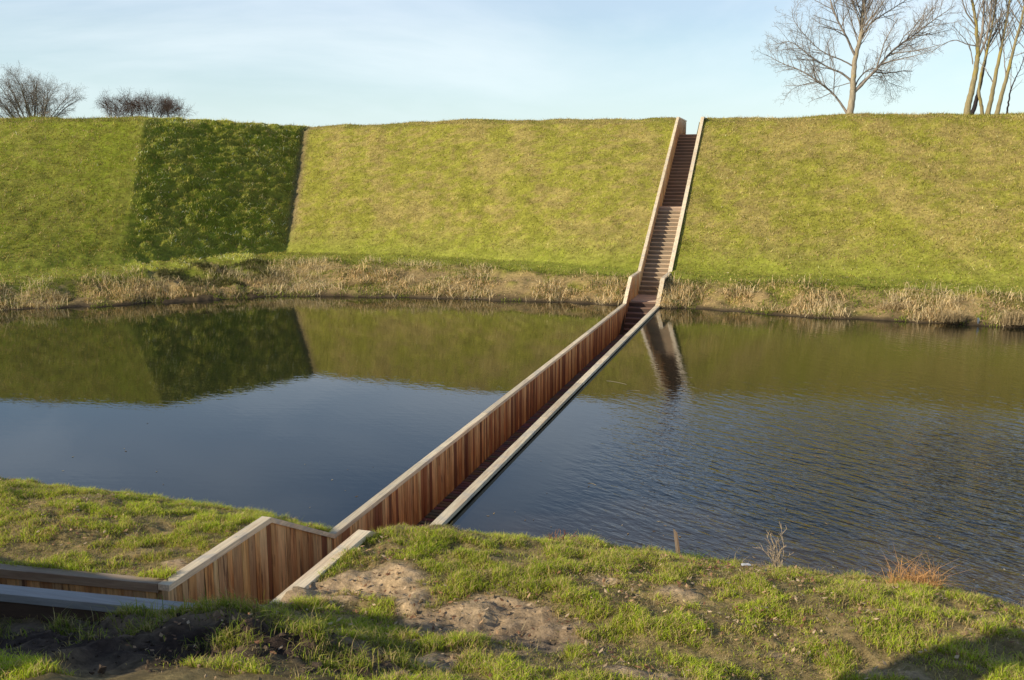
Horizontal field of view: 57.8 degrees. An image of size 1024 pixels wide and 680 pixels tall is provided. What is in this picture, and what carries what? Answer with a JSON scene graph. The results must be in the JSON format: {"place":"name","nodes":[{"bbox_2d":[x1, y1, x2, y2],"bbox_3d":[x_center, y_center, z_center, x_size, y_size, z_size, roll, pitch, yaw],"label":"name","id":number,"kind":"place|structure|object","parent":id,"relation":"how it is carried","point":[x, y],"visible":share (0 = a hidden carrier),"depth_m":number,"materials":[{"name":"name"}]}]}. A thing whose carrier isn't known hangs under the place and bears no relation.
{"place":"outdoors","nodes":[
{"label":"outdoors","id":0,"kind":"place"},
{"bbox_2d":[0,116,675,334],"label":"rampart","id":1,"kind":"object","parent":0,"point":[449,240],"visible":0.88,"depth_m":46.24,"materials":[{"name":"green plant"}]},
{"bbox_2d":[0,61,88,117],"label":"bare tree","id":2,"kind":"object","parent":1,"relation":"on","point":[35,98],"visible":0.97,"depth_m":69.05,"materials":[{"name":"brown plant"}]},
{"bbox_2d":[43,291,73,301],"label":"reed tussock","id":3,"kind":"object","parent":1,"relation":"on","point":[65,296],"visible":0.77,"depth_m":35.78,"materials":[{"name":"beige plant"}]},
{"bbox_2d":[93,88,197,117],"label":"bare shrub","id":4,"kind":"object","parent":1,"relation":"on","point":[166,109],"visible":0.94,"depth_m":65.14,"materials":[{"name":"brown plant"}]},
{"bbox_2d":[181,285,207,292],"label":"reed tussock","id":5,"kind":"object","parent":1,"relation":"on","point":[196,289],"visible":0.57,"depth_m":37.80,"materials":[{"name":"beige plant"}]},
{"bbox_2d":[256,273,289,286],"bbox_3d":[-10.336,-2.521,39.747,2.162,0.752,1.872,-7,12,-33],"label":"reed tussock","id":6,"kind":"object","parent":1,"relation":"on","point":[277,279],"visible":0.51,"depth_m":39.72,"materials":[{"name":"beige plant"}]},
{"bbox_2d":[346,278,370,286],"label":"reed tussock","id":7,"kind":"object","parent":1,"relation":"on","point":[351,283],"visible":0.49,"depth_m":39.33,"materials":[{"name":"beige plant"}]},
{"bbox_2d":[0,109,1023,295],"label":"rampart grass","id":8,"kind":"structure","parent":1,"relation":"on","point":[976,116],"depth_m":44.09,"materials":[{"name":"green plant"}]},
{"bbox_2d":[0,253,1023,326],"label":"dry bank reeds","id":9,"kind":"object","parent":1,"relation":"on","point":[675,295],"visible":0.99,"depth_m":37.20,"materials":[{"name":"beige plant"}]},
{"bbox_2d":[0,296,1023,609],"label":"water","id":10,"kind":"structure","parent":0,"point":[724,434],"depth_m":19.35,"materials":[{"name":"blue liquid"}]},
{"bbox_2d":[0,478,1023,679],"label":"ground","id":11,"kind":"structure","parent":0,"point":[85,661],"depth_m":8.55,"materials":[{"name":"green plant"}]},
{"bbox_2d":[0,608,172,679],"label":"shaded grass","id":12,"kind":"structure","parent":11,"relation":"on","point":[22,664],"depth_m":6.24,"materials":[{"name":"green plant"}]},
{"bbox_2d":[0,476,334,578],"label":"plot grass","id":13,"kind":"structure","parent":11,"relation":"on","point":[130,506],"depth_m":11.54,"materials":[{"name":"green plant"}]},
{"bbox_2d":[0,584,470,676],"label":"ridge grass","id":14,"kind":"structure","parent":11,"relation":"on","point":[300,627],"depth_m":7.34,"materials":[{"name":"green plant"}]},
{"bbox_2d":[0,117,704,623],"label":"sunken footbridge","id":15,"kind":"object","parent":11,"relation":"on","point":[442,483],"visible":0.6,"depth_m":15.31,"materials":[{"name":"brown wood"}]},
{"bbox_2d":[0,562,706,679],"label":"soil clods","id":16,"kind":"object","parent":11,"relation":"on","point":[102,669],"visible":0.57,"depth_m":7.07,"materials":[{"name":"brown soil"}]},
{"bbox_2d":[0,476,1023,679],"bbox_3d":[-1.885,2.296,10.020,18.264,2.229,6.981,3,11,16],"label":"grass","id":17,"kind":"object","parent":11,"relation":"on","point":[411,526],"visible":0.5,"depth_m":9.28,"materials":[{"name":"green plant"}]},
{"bbox_2d":[6,478,1023,679],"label":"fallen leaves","id":18,"kind":"object","parent":11,"relation":"on","point":[728,565],"visible":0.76,"depth_m":9.08,"materials":[{"name":"brown plant"}]},
{"bbox_2d":[546,529,576,540],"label":"dead weed","id":19,"kind":"object","parent":11,"relation":"on","point":[550,536],"visible":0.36,"depth_m":11.99,"materials":[{"name":"brown plant"}]},
{"bbox_2d":[545,534,584,544],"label":"dry grass clump","id":20,"kind":"object","parent":11,"relation":"on","point":[580,541],"visible":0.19,"depth_m":11.98,"materials":[{"name":"brown plant"}]},
{"bbox_2d":[126,521,1023,679],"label":"bank grass","id":21,"kind":"structure","parent":11,"relation":"on","point":[502,571],"depth_m":8.98,"materials":[{"name":"green plant"}]},
{"bbox_2d":[673,529,680,554],"bbox_3d":[2.159,2.769,12.002,0.165,0.700,0.042,0,10,0],"label":"wooden stake","id":22,"kind":"object","parent":11,"relation":"on","point":[677,547],"visible":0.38,"depth_m":11.96,"materials":[{"name":"brown wood"}]},
{"bbox_2d":[659,544,718,559],"bbox_3d":[2.223,2.812,11.883,0.734,0.207,0.752,10,14,43],"label":"grass tuft","id":23,"kind":"object","parent":11,"relation":"on","point":[694,554],"visible":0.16,"depth_m":11.96,"materials":[{"name":"green plant"}]},
{"bbox_2d":[710,546,762,566],"bbox_3d":[2.758,2.810,11.760,0.930,0.261,0.783,0,10,0],"label":"dry grass clump","id":24,"kind":"object","parent":11,"relation":"on","point":[742,559],"visible":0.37,"depth_m":11.89,"materials":[{"name":"plant"}]},
{"bbox_2d":[733,559,766,567],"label":"dry grass clump","id":25,"kind":"object","parent":11,"relation":"on","point":[750,563],"visible":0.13,"depth_m":11.60,"materials":[{"name":"plant"}]},
{"bbox_2d":[754,522,793,568],"bbox_3d":[3.197,2.608,11.282,0.472,0.696,0.347,-9,14,-41],"label":"dead weed","id":26,"kind":"object","parent":11,"relation":"on","point":[772,554],"visible":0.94,"depth_m":11.21,"materials":[{"name":"beige plant"}]},
{"bbox_2d":[791,564,844,577],"bbox_3d":[3.720,2.876,11.273,0.856,0.243,0.746,0,10,0],"label":"dry grass clump","id":27,"kind":"object","parent":11,"relation":"on","point":[820,571],"visible":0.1,"depth_m":11.37,"materials":[{"name":"plant"}]},
{"bbox_2d":[857,541,974,591],"bbox_3d":[4.678,2.745,10.801,1.374,0.530,1.306,8,13,37],"label":"dry grass clump","id":28,"kind":"object","parent":11,"relation":"on","point":[925,576],"visible":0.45,"depth_m":10.74,"materials":[{"name":"beige plant"}]},
{"bbox_2d":[0,0,1023,133],"label":"sky","id":29,"kind":"structure","parent":0,"point":[284,62],"materials":[{"name":"blue"}]},
{"bbox_2d":[659,114,1023,327],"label":"rampart","id":30,"kind":"object","parent":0,"point":[806,247],"visible":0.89,"depth_m":39.56,"materials":[{"name":"green plant"}]},
{"bbox_2d":[753,0,965,113],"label":"bare tree","id":31,"kind":"object","parent":30,"relation":"on","point":[863,18],"visible":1,"depth_m":47.01,"materials":[{"name":"brown plant"}]},
{"bbox_2d":[874,298,910,310],"bbox_3d":[13.454,-1.163,32.712,1.790,0.570,1.827,0,10,0],"label":"reed tussock","id":32,"kind":"object","parent":30,"relation":"on","point":[889,305],"visible":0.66,"depth_m":32.76,"materials":[{"name":"beige plant"}]},
{"bbox_2d":[931,307,973,322],"bbox_3d":[14.674,-0.848,31.210,1.844,0.473,1.491,0,10,0],"label":"reed tussock","id":33,"kind":"object","parent":30,"relation":"on","point":[954,317],"visible":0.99,"depth_m":31.23,"materials":[{"name":"beige plant"}]},
{"bbox_2d":[921,0,1005,114],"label":"bare tree","id":34,"kind":"object","parent":30,"relation":"on","point":[970,95],"visible":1,"depth_m":44.75,"materials":[{"name":"brown plant"}]},
{"bbox_2d":[971,0,1011,113],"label":"bare tree","id":35,"kind":"object","parent":30,"relation":"on","point":[974,106],"visible":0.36,"depth_m":47.02,"materials":[{"name":"brown plant"}]},
{"bbox_2d":[971,0,1022,113],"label":"bare tree","id":36,"kind":"object","parent":30,"relation":"on","point":[991,97],"visible":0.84,"depth_m":45.17,"materials":[{"name":"brown plant"}]},
{"bbox_2d":[976,0,1020,114],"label":"bare tree","id":37,"kind":"object","parent":30,"relation":"on","point":[980,78],"visible":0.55,"depth_m":45.77,"materials":[{"name":"brown plant"}]},
{"bbox_2d":[994,0,1023,113],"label":"bare tree","id":38,"kind":"object","parent":30,"relation":"on","point":[1001,94],"visible":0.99,"depth_m":44.74,"materials":[{"name":"brown plant"}]},
{"bbox_2d":[994,307,1023,324],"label":"reed tussock","id":39,"kind":"object","parent":30,"relation":"on","point":[1014,319],"visible":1,"depth_m":30.64,"materials":[{"name":"beige plant"}]},
{"bbox_2d":[1005,2,1023,65],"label":"bare tree","id":40,"kind":"object","parent":30,"relation":"on","point":[1014,35],"visible":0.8,"depth_m":45.17,"materials":[{"name":"brown plant"}]},
{"bbox_2d":[1006,52,1023,113],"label":"bare tree","id":41,"kind":"object","parent":30,"relation":"on","point":[1011,89],"visible":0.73,"depth_m":45.66,"materials":[{"name":"brown plant"}]}
]}

